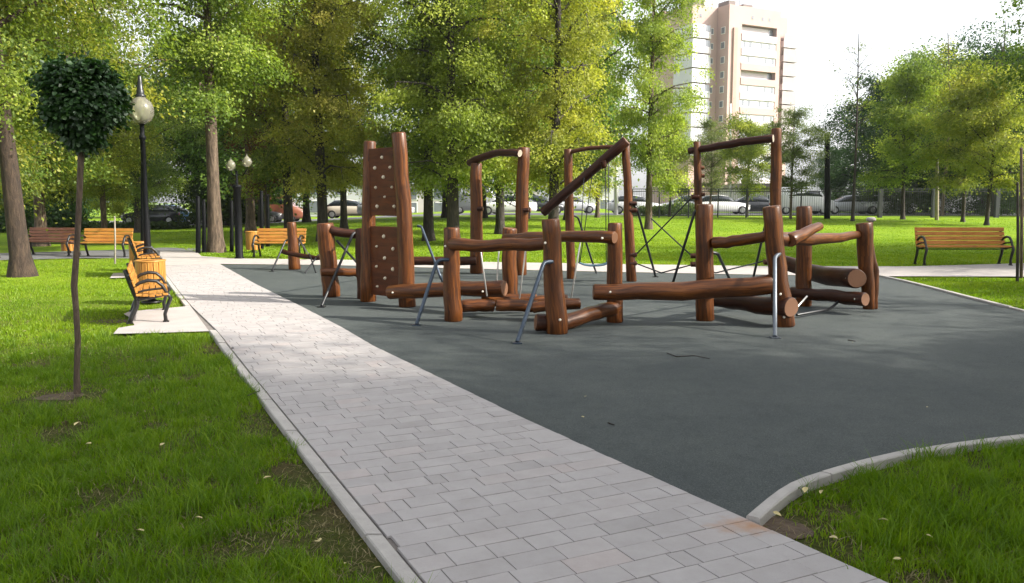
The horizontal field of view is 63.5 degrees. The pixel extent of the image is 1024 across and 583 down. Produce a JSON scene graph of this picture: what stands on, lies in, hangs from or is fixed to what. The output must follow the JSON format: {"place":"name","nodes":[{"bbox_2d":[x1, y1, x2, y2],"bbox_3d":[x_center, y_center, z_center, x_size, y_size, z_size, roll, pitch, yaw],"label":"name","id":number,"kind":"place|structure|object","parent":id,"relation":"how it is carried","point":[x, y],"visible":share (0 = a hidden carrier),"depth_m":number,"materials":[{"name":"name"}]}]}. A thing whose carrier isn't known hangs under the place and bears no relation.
{"place":"outdoors","nodes":[
{"label":"outdoors","id":0,"kind":"place"},
{"bbox_2d":[0,203,1023,582],"bbox_3d":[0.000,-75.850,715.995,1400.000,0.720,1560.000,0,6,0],"label":"ground","id":1,"kind":"structure","parent":0,"point":[292,475],"depth_m":8.04,"materials":[{"name":"green plant"}]},
{"bbox_2d":[0,201,90,232],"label":"hedge","id":2,"kind":"object","parent":1,"relation":"on","point":[55,215],"visible":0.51,"depth_m":45.24,"materials":[{"name":"green plant"}]},
{"bbox_2d":[32,392,84,399],"bbox_3d":[-3.857,0.890,7.050,0.401,0.001,0.310,0,6,0],"label":"soil patch","id":3,"kind":"object","parent":1,"relation":"on","point":[70,394],"visible":0.71,"depth_m":7.03,"materials":[{"name":"brown soil"}]},
{"bbox_2d":[21,49,135,393],"bbox_3d":[-3.520,-0.558,6.888,0.818,2.864,0.789,0,6,0],"label":"young tree","id":4,"kind":"object","parent":3,"relation":"on","point":[83,109],"visible":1,"depth_m":6.64,"materials":[{"name":"green plant"}]},
{"bbox_2d":[0,23,122,212],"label":"tree","id":5,"kind":"object","parent":1,"relation":"on","point":[58,191],"visible":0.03,"depth_m":55.66,"materials":[{"name":"green plant"}]},
{"bbox_2d":[0,1,192,257],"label":"tree","id":6,"kind":"object","parent":1,"relation":"on","point":[94,172],"visible":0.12,"depth_m":24.95,"materials":[{"name":"green plant"}]},
{"bbox_2d":[0,0,200,230],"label":"tree","id":7,"kind":"object","parent":1,"relation":"on","point":[21,152],"visible":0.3,"depth_m":20.48,"materials":[{"name":"green plant"}]},
{"bbox_2d":[0,247,201,259],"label":"asphalt walk","id":8,"kind":"structure","parent":1,"relation":"on","point":[64,254],"depth_m":25.84,"materials":[{"name":"grey asphalt"}]},
{"bbox_2d":[28,227,81,255],"bbox_3d":[-14.279,-1.542,25.530,1.700,0.847,0.680,1,6,8],"label":"park bench","id":9,"kind":"object","parent":8,"relation":"on","point":[56,237],"visible":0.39,"depth_m":25.68,"materials":[{"name":"brown wood"}]},
{"bbox_2d":[79,228,132,256],"bbox_3d":[-12.195,-1.460,24.772,1.500,0.847,0.680,0,6,2],"label":"park bench","id":10,"kind":"object","parent":8,"relation":"on","point":[103,236],"visible":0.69,"depth_m":24.94,"materials":[{"name":"orange wood"}]},
{"bbox_2d":[45,18,164,241],"bbox_3d":[-16.755,-6.848,33.666,4.685,9.678,4.371,2,6,17],"label":"tree","id":11,"kind":"object","parent":1,"relation":"on","point":[102,207],"visible":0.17,"depth_m":33.77,"materials":[{"name":"green plant"}]},
{"bbox_2d":[1,0,221,246],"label":"tree","id":12,"kind":"object","parent":1,"relation":"on","point":[38,220],"visible":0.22,"depth_m":30.91,"materials":[{"name":"green plant"}]},
{"bbox_2d":[110,273,124,277],"bbox_3d":[-8.416,-0.383,18.561,1.108,0.001,1.406,-3,7,-26],"label":"bench pad","id":13,"kind":"object","parent":1,"relation":"on","point":[117,275],"visible":0.3,"depth_m":18.30,"materials":[{"name":"grey concrete"}]},
{"bbox_2d":[127,236,161,268],"bbox_3d":[-8.294,-0.810,18.676,0.680,0.847,1.500,-3,7,-26],"label":"park bench","id":14,"kind":"object","parent":13,"relation":"on","point":[153,255],"visible":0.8,"depth_m":18.06,"materials":[{"name":"orange wood"}]},
{"bbox_2d":[0,0,239,277],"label":"old tree","id":15,"kind":"object","parent":1,"relation":"on","point":[21,263],"visible":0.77,"depth_m":18.33,"materials":[{"name":"green plant"}]},
{"bbox_2d":[52,70,205,232],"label":"tree","id":16,"kind":"object","parent":1,"relation":"on","point":[159,171],"visible":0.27,"depth_m":43.26,"materials":[{"name":"green plant"}]},
{"bbox_2d":[81,220,190,229],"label":"hedge","id":17,"kind":"object","parent":1,"relation":"on","point":[162,225],"visible":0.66,"depth_m":49.11,"materials":[{"name":"green plant"}]},
{"bbox_2d":[128,74,153,255],"bbox_3d":[-8.374,-2.642,18.825,0.550,4.501,0.550,0,6,0],"label":"street lamp","id":18,"kind":"object","parent":1,"relation":"on","point":[140,94],"visible":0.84,"depth_m":18.80,"materials":[{"name":"black metal"}]},
{"bbox_2d":[134,259,165,302],"bbox_3d":[-5.872,-0.169,13.448,0.480,0.694,0.480,0,6,0],"label":"litter bin","id":19,"kind":"object","parent":1,"relation":"on","point":[145,265],"visible":0.66,"depth_m":13.26,"materials":[{"name":"orange wood"}]},
{"bbox_2d":[114,306,208,333],"bbox_3d":[-4.909,0.386,11.426,1.088,0.001,2.823,-3,7,-25],"label":"bench pad","id":20,"kind":"object","parent":1,"relation":"on","point":[184,318],"visible":0.89,"depth_m":11.13,"materials":[{"name":"grey concrete"}]},
{"bbox_2d":[123,261,172,323],"bbox_3d":[-5.146,-0.018,11.712,0.598,0.762,1.500,-3,7,-23],"label":"park bench","id":21,"kind":"object","parent":20,"relation":"on","point":[136,287],"visible":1,"depth_m":11.12,"materials":[{"name":"orange wood"}]},
{"bbox_2d":[0,342,394,582],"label":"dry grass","id":22,"kind":"structure","parent":1,"relation":"on","point":[238,533],"depth_m":4.35,"materials":[{"name":"plant"}]},
{"bbox_2d":[195,196,200,253],"bbox_3d":[-10.081,-2.087,26.528,0.220,1.953,0.158,0,6,0],"label":"metal post","id":23,"kind":"object","parent":1,"relation":"on","point":[198,234],"visible":0.77,"depth_m":26.48,"materials":[{"name":"black metal"}]},
{"bbox_2d":[79,0,322,252],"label":"tree","id":24,"kind":"object","parent":1,"relation":"on","point":[208,98],"visible":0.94,"depth_m":26.37,"materials":[{"name":"green plant"}]},
{"bbox_2d":[104,15,297,227],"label":"tree","id":25,"kind":"object","parent":1,"relation":"on","point":[195,192],"visible":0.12,"depth_m":51.06,"materials":[{"name":"green plant"}]},
{"bbox_2d":[125,24,311,225],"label":"tree","id":26,"kind":"object","parent":1,"relation":"on","point":[175,144],"visible":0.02,"depth_m":53.86,"materials":[{"name":"green plant"}]},
{"bbox_2d":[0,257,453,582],"bbox_3d":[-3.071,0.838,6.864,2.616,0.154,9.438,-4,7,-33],"label":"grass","id":27,"kind":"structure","parent":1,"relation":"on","point":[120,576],"depth_m":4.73,"materials":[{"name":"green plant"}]},
{"bbox_2d":[163,0,307,232],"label":"tree","id":28,"kind":"object","parent":1,"relation":"on","point":[250,224],"visible":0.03,"depth_m":39.36,"materials":[{"name":"green plant"}]},
{"bbox_2d":[226,154,251,258],"bbox_3d":[-7.827,-2.444,23.826,0.752,3.035,0.286,0,6,0],"label":"street lamp","id":29,"kind":"object","parent":1,"relation":"on","point":[236,187],"visible":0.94,"depth_m":23.77,"materials":[{"name":"black metal"}]},
{"bbox_2d":[131,21,390,225],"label":"tree","id":30,"kind":"object","parent":1,"relation":"on","point":[224,158],"visible":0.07,"depth_m":47.76,"materials":[{"name":"green plant"}]},
{"bbox_2d":[220,78,301,231],"bbox_3d":[-10.963,-6.106,36.526,3.774,7.347,3.892,4,7,32],"label":"tree","id":31,"kind":"object","parent":1,"relation":"on","point":[240,163],"visible":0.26,"depth_m":36.24,"materials":[{"name":"green plant"}]},
{"bbox_2d":[251,228,305,256],"bbox_3d":[-6.923,-1.444,24.580,1.500,0.847,0.680,0,6,4],"label":"park bench","id":32,"kind":"object","parent":1,"relation":"on","point":[271,236],"visible":0.85,"depth_m":24.75,"materials":[{"name":"orange wood"}]},
{"bbox_2d":[152,1,418,221],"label":"tree","id":33,"kind":"object","parent":1,"relation":"on","point":[306,217],"depth_m":55.46,"materials":[{"name":"green plant"}]},
{"bbox_2d":[214,0,362,231],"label":"tree","id":34,"kind":"object","parent":1,"relation":"on","point":[269,163],"visible":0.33,"depth_m":34.92,"materials":[{"name":"green plant"}]},
{"bbox_2d":[209,330,421,582],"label":"kerb","id":35,"kind":"structure","parent":1,"relation":"on","point":[386,554],"depth_m":4.64,"materials":[{"name":"concrete"}]},
{"bbox_2d":[212,0,419,241],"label":"tree","id":36,"kind":"object","parent":1,"relation":"on","point":[313,108],"visible":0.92,"depth_m":31.83,"materials":[{"name":"green plant"}]},
{"bbox_2d":[292,181,361,215],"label":"apartment block","id":37,"kind":"structure","parent":1,"relation":"on","point":[352,196],"depth_m":94.39,"materials":[{"name":"grey"}]},
{"bbox_2d":[294,0,393,228],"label":"tree","id":38,"kind":"object","parent":1,"relation":"on","point":[343,212],"visible":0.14,"depth_m":40.12,"materials":[{"name":"green plant"}]},
{"bbox_2d":[332,0,513,240],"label":"tree","id":39,"kind":"object","parent":1,"relation":"on","point":[428,223],"visible":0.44,"depth_m":31.93,"materials":[{"name":"green plant"}]},
{"bbox_2d":[351,7,545,217],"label":"tree","id":40,"kind":"object","parent":1,"relation":"on","point":[444,210],"visible":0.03,"depth_m":50.68,"materials":[{"name":"green plant"}]},
{"bbox_2d":[340,0,563,237],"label":"tree","id":41,"kind":"object","parent":1,"relation":"on","point":[452,119],"visible":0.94,"depth_m":29.39,"materials":[{"name":"green plant"}]},
{"bbox_2d":[410,184,541,212],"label":"apartment block","id":42,"kind":"structure","parent":1,"relation":"on","point":[418,205],"depth_m":97.37,"materials":[{"name":"grey"}]},
{"bbox_2d":[343,0,636,217],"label":"tree","id":43,"kind":"object","parent":1,"relation":"on","point":[484,214],"visible":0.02,"depth_m":48.95,"materials":[{"name":"green plant"}]},
{"bbox_2d":[430,0,568,233],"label":"tree","id":44,"kind":"object","parent":1,"relation":"on","point":[500,220],"visible":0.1,"depth_m":35.81,"materials":[{"name":"green plant"}]},
{"bbox_2d":[380,0,699,218],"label":"tree","id":45,"kind":"object","parent":1,"relation":"on","point":[610,108],"depth_m":46.65,"materials":[{"name":"green plant"}]},
{"bbox_2d":[459,0,651,218],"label":"tree","id":46,"kind":"object","parent":1,"relation":"on","point":[556,138],"visible":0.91,"depth_m":29.77,"materials":[{"name":"green plant"}]},
{"bbox_2d":[470,0,678,219],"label":"tree","id":47,"kind":"object","parent":1,"relation":"on","point":[612,60],"visible":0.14,"depth_m":46.15,"materials":[{"name":"green plant"}]},
{"bbox_2d":[561,1,623,208],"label":"apartment block","id":48,"kind":"structure","parent":1,"relation":"on","point":[611,197],"depth_m":119.11,"materials":[{"name":"grey"}]},
{"bbox_2d":[572,57,638,217],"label":"tree","id":49,"kind":"object","parent":1,"relation":"on","point":[597,209],"visible":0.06,"depth_m":51.53,"materials":[{"name":"green plant"}]},
{"bbox_2d":[223,265,1023,517],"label":"playground surface","id":50,"kind":"object","parent":1,"relation":"on","point":[747,417],"visible":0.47,"depth_m":7.98,"materials":[{"name":"rubber"}]},
{"bbox_2d":[269,222,319,272],"bbox_3d":[-5.636,-1.230,21.264,1.330,1.176,5.220,-2,6,-18],"label":"log hurdle","id":51,"kind":"object","parent":50,"relation":"on","point":[293,254],"visible":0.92,"depth_m":19.93,"materials":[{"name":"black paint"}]},
{"bbox_2d":[316,223,361,306],"bbox_3d":[-3.067,-0.645,15.233,0.898,1.292,5.005,-1,6,-9],"label":"log hurdle","id":52,"kind":"object","parent":50,"relation":"on","point":[331,270],"visible":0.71,"depth_m":14.12,"materials":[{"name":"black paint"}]},
{"bbox_2d":[360,132,507,307],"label":"climbing wall","id":53,"kind":"structure","parent":50,"relation":"on","point":[387,261],"depth_m":12.98,"materials":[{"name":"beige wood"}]},
{"bbox_2d":[414,147,530,274],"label":"log gate","id":54,"kind":"structure","parent":50,"relation":"on","point":[522,211],"depth_m":18.59,"materials":[{"name":"brown wood"}]},
{"bbox_2d":[412,218,622,343],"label":"log step bridge","id":55,"kind":"structure","parent":50,"relation":"on","point":[554,302],"depth_m":11.11,"materials":[{"name":"brown wood"}]},
{"bbox_2d":[540,137,657,281],"bbox_3d":[1.888,-1.730,17.580,1.934,2.945,2.050,4,7,32],"label":"log swing frame","id":56,"kind":"object","parent":50,"relation":"on","point":[602,161],"visible":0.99,"depth_m":16.96,"materials":[{"name":"brown wood"}]},
{"bbox_2d":[637,128,781,281],"bbox_3d":[3.772,-1.594,16.087,2.953,2.987,1.355,3,7,27],"label":"log rope frame","id":57,"kind":"object","parent":50,"relation":"on","point":[774,138],"visible":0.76,"depth_m":15.32,"materials":[{"name":"brown wood"}]},
{"bbox_2d":[592,204,878,338],"bbox_3d":[3.687,-0.463,12.076,2.452,1.626,5.425,5,8,41],"label":"log balance frame","id":58,"kind":"object","parent":50,"relation":"on","point":[706,291],"visible":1,"depth_m":11.20,"materials":[{"name":"wood"}]},
{"bbox_2d":[601,0,723,229],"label":"tree","id":59,"kind":"object","parent":1,"relation":"on","point":[657,40],"visible":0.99,"depth_m":38.89,"materials":[{"name":"green plant"}]},
{"bbox_2d":[633,200,694,214],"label":"hedge","id":60,"kind":"object","parent":1,"relation":"on","point":[676,206],"visible":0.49,"depth_m":56.25,"materials":[{"name":"green plant"}]},
{"bbox_2d":[644,116,708,216],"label":"young tree","id":61,"kind":"object","parent":1,"relation":"on","point":[680,155],"visible":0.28,"depth_m":52.91,"materials":[{"name":"green plant"}]},
{"bbox_2d":[679,116,739,203],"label":"young tree","id":62,"kind":"object","parent":1,"relation":"on","point":[715,183],"visible":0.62,"depth_m":60.96,"materials":[{"name":"green plant"}]},
{"bbox_2d":[652,0,797,203],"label":"apartment tower","id":63,"kind":"structure","parent":1,"relation":"on","point":[751,52],"depth_m":158.94,"materials":[{"name":"beige concrete"}]},
{"bbox_2d":[712,111,784,216],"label":"young tree","id":64,"kind":"object","parent":1,"relation":"on","point":[747,128],"visible":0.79,"depth_m":52.95,"materials":[{"name":"green plant"}]},
{"bbox_2d":[717,183,785,211],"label":"building","id":65,"kind":"structure","parent":1,"relation":"on","point":[767,185],"depth_m":82.23,"materials":[{"name":"grey"}]},
{"bbox_2d":[763,516,813,538],"bbox_3d":[1.320,1.197,4.200,0.387,0.001,0.387,0,6,0],"label":"soil patch","id":66,"kind":"object","parent":1,"relation":"on","point":[800,527],"visible":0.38,"depth_m":4.18,"materials":[{"name":"brown soil"}]},
{"bbox_2d":[740,103,837,218],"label":"young tree","id":67,"kind":"object","parent":1,"relation":"on","point":[791,153],"visible":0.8,"depth_m":48.95,"materials":[{"name":"green plant"}]},
{"bbox_2d":[824,134,829,218],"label":"metal post","id":68,"kind":"object","parent":1,"relation":"on","point":[827,189],"visible":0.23,"depth_m":49.48,"materials":[{"name":"black metal"}]},
{"bbox_2d":[632,189,1023,217],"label":"metal fence","id":69,"kind":"object","parent":1,"relation":"on","point":[997,207],"visible":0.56,"depth_m":51.66,"materials":[{"name":"black metal"}]},
{"bbox_2d":[805,140,864,200],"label":"tree","id":70,"kind":"object","parent":1,"relation":"on","point":[832,157],"visible":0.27,"depth_m":108.03,"materials":[{"name":"green plant"}]},
{"bbox_2d":[825,34,889,220],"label":"bare tree","id":71,"kind":"object","parent":1,"relation":"on","point":[858,77],"visible":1,"depth_m":46.20,"materials":[{"name":"green plant"}]},
{"bbox_2d":[746,434,1023,525],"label":"kerb","id":72,"kind":"structure","parent":1,"relation":"on","point":[762,513],"depth_m":4.90,"materials":[{"name":"concrete"}]},
{"bbox_2d":[807,49,969,212],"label":"tree","id":73,"kind":"object","parent":1,"relation":"on","point":[849,150],"visible":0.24,"depth_m":70.39,"materials":[{"name":"green plant"}]},
{"bbox_2d":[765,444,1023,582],"bbox_3d":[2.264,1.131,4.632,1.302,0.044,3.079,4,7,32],"label":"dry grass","id":74,"kind":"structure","parent":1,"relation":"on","point":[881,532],"depth_m":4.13,"materials":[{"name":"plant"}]},
{"bbox_2d":[819,38,982,211],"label":"tree","id":75,"kind":"object","parent":1,"relation":"on","point":[904,60],"visible":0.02,"depth_m":78.09,"materials":[{"name":"green plant"}]},
{"bbox_2d":[784,432,1023,582],"bbox_3d":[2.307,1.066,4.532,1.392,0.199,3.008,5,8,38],"label":"grass","id":76,"kind":"structure","parent":1,"relation":"on","point":[887,499],"depth_m":4.26,"materials":[{"name":"green plant"}]},
{"bbox_2d":[851,101,960,214],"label":"tree","id":77,"kind":"object","parent":1,"relation":"on","point":[910,204],"visible":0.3,"depth_m":61.02,"materials":[{"name":"green plant"}]},
{"bbox_2d":[852,45,979,219],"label":"tree","id":78,"kind":"object","parent":1,"relation":"on","point":[908,86],"visible":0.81,"depth_m":47.66,"materials":[{"name":"green plant"}]},
{"bbox_2d":[912,32,973,214],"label":"bare tree","id":79,"kind":"object","parent":1,"relation":"on","point":[943,63],"visible":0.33,"depth_m":54.92,"materials":[{"name":"plant"}]},
{"bbox_2d":[879,275,1023,311],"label":"kerb","id":80,"kind":"structure","parent":1,"relation":"on","point":[964,295],"depth_m":14.48,"materials":[{"name":"concrete"}]},
{"bbox_2d":[882,36,1023,212],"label":"tree","id":81,"kind":"object","parent":1,"relation":"on","point":[953,63],"visible":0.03,"depth_m":68.03,"materials":[{"name":"green plant"}]},
{"bbox_2d":[890,276,1023,308],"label":"grass","id":82,"kind":"structure","parent":1,"relation":"on","point":[978,286],"depth_m":15.98,"materials":[{"name":"green plant"}]},
{"bbox_2d":[913,227,1014,265],"bbox_3d":[11.743,-1.173,21.498,2.320,0.974,0.714,0,6,1],"label":"park bench","id":83,"kind":"object","parent":1,"relation":"on","point":[926,238],"visible":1,"depth_m":21.66,"materials":[{"name":"brown wood"}]},
{"bbox_2d":[904,14,1023,213],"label":"tree","id":84,"kind":"object","parent":1,"relation":"on","point":[984,56],"visible":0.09,"depth_m":64.13,"materials":[{"name":"green plant"}]},
{"bbox_2d":[906,48,1023,224],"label":"tree","id":85,"kind":"object","parent":1,"relation":"on","point":[1001,147],"visible":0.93,"depth_m":42.19,"materials":[{"name":"green plant"}]},
{"bbox_2d":[910,70,1023,221],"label":"tree","id":86,"kind":"object","parent":1,"relation":"on","point":[942,181],"visible":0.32,"depth_m":45.31,"materials":[{"name":"green plant"}]},
{"bbox_2d":[916,109,1019,214],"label":"tree","id":87,"kind":"object","parent":1,"relation":"on","point":[978,205],"visible":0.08,"depth_m":59.52,"materials":[{"name":"green plant"}]},
{"bbox_2d":[953,92,1023,216],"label":"tree","id":88,"kind":"object","parent":1,"relation":"on","point":[1011,199],"visible":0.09,"depth_m":54.89,"materials":[{"name":"green plant"}]},
{"bbox_2d":[969,0,1023,160],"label":"tree","id":89,"kind":"object","parent":1,"relation":"on","point":[1018,23],"visible":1,"depth_m":23.58,"materials":[{"name":"green plant"}]},
{"bbox_2d":[970,22,1023,216],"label":"bare tree","id":90,"kind":"object","parent":1,"relation":"on","point":[993,194],"visible":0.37,"depth_m":53.60,"materials":[{"name":"green plant"}]},
{"bbox_2d":[1016,182,1019,281],"bbox_3d":[10.378,-1.161,16.974,0.188,2.165,0.063,0,6,0],"label":"wooden stake","id":91,"kind":"object","parent":1,"relation":"on","point":[1017,232],"visible":0.83,"depth_m":16.95,"materials":[{"name":"brown wood"}]},
{"bbox_2d":[1019,147,1023,277],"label":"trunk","id":92,"kind":"object","parent":1,"relation":"on","point":[1021,216],"visible":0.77,"depth_m":17.91,"materials":[{"name":"brown wood"}]},
{"bbox_2d":[166,264,887,582],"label":"path","id":93,"kind":"structure","parent":0,"point":[443,480],"depth_m":4.77,"materials":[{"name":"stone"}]},
{"bbox_2d":[56,0,1023,202],"label":"sky","id":94,"kind":"structure","parent":0,"point":[824,29],"materials":[{"name":"white"}]},
{"bbox_2d":[90,213,1014,224],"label":"road","id":95,"kind":"structure","parent":0,"point":[607,214],"depth_m":63.05,"materials":[{"name":"grey asphalt"}]},
{"bbox_2d":[121,204,180,221],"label":"parked car","id":96,"kind":"object","parent":95,"relation":"on","point":[156,214],"visible":0.49,"depth_m":60.98,"materials":[{"name":"grey paint"}]},
{"bbox_2d":[327,199,361,217],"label":"parked car","id":97,"kind":"object","parent":95,"relation":"on","point":[333,208],"visible":0.34,"depth_m":64.86,"materials":[{"name":"beige paint"}]},
{"bbox_2d":[458,188,495,213],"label":"parked van","id":98,"kind":"object","parent":95,"relation":"on","point":[464,206],"visible":0.2,"depth_m":65.69,"materials":[{"name":"grey paint"}]},
{"bbox_2d":[486,195,536,214],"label":"parked car","id":99,"kind":"object","parent":95,"relation":"on","point":[509,207],"visible":0.28,"depth_m":60.35,"materials":[{"name":"white paint"}]},
{"bbox_2d":[607,195,660,213],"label":"parked car","id":100,"kind":"object","parent":95,"relation":"on","point":[639,200],"visible":0.34,"depth_m":64.82,"materials":[{"name":"white paint"}]},
{"bbox_2d":[692,195,749,213],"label":"parked car","id":101,"kind":"object","parent":95,"relation":"on","point":[732,205],"visible":0.38,"depth_m":62.84,"materials":[{"name":"white paint"}]},
{"bbox_2d":[736,195,768,210],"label":"parked car","id":102,"kind":"object","parent":95,"relation":"on","point":[762,200],"visible":0.06,"depth_m":66.82,"materials":[{"name":"grey paint"}]},
{"bbox_2d":[769,187,835,213],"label":"parked van","id":103,"kind":"object","parent":95,"relation":"on","point":[810,200],"visible":0.52,"depth_m":62.70,"materials":[{"name":"white paint"}]},
{"bbox_2d":[831,195,870,213],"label":"parked car","id":104,"kind":"object","parent":95,"relation":"on","point":[840,204],"visible":0.36,"depth_m":63.83,"materials":[{"name":"grey paint"}]},
{"bbox_2d":[150,218,1023,265],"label":"grass","id":105,"kind":"structure","parent":0,"point":[931,258],"depth_m":27.08,"materials":[{"name":"green plant"}]},
{"bbox_2d":[160,251,1023,276],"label":"cross path","id":106,"kind":"structure","parent":0,"point":[194,258],"depth_m":20.60,"materials":[{"name":"grey concrete"}]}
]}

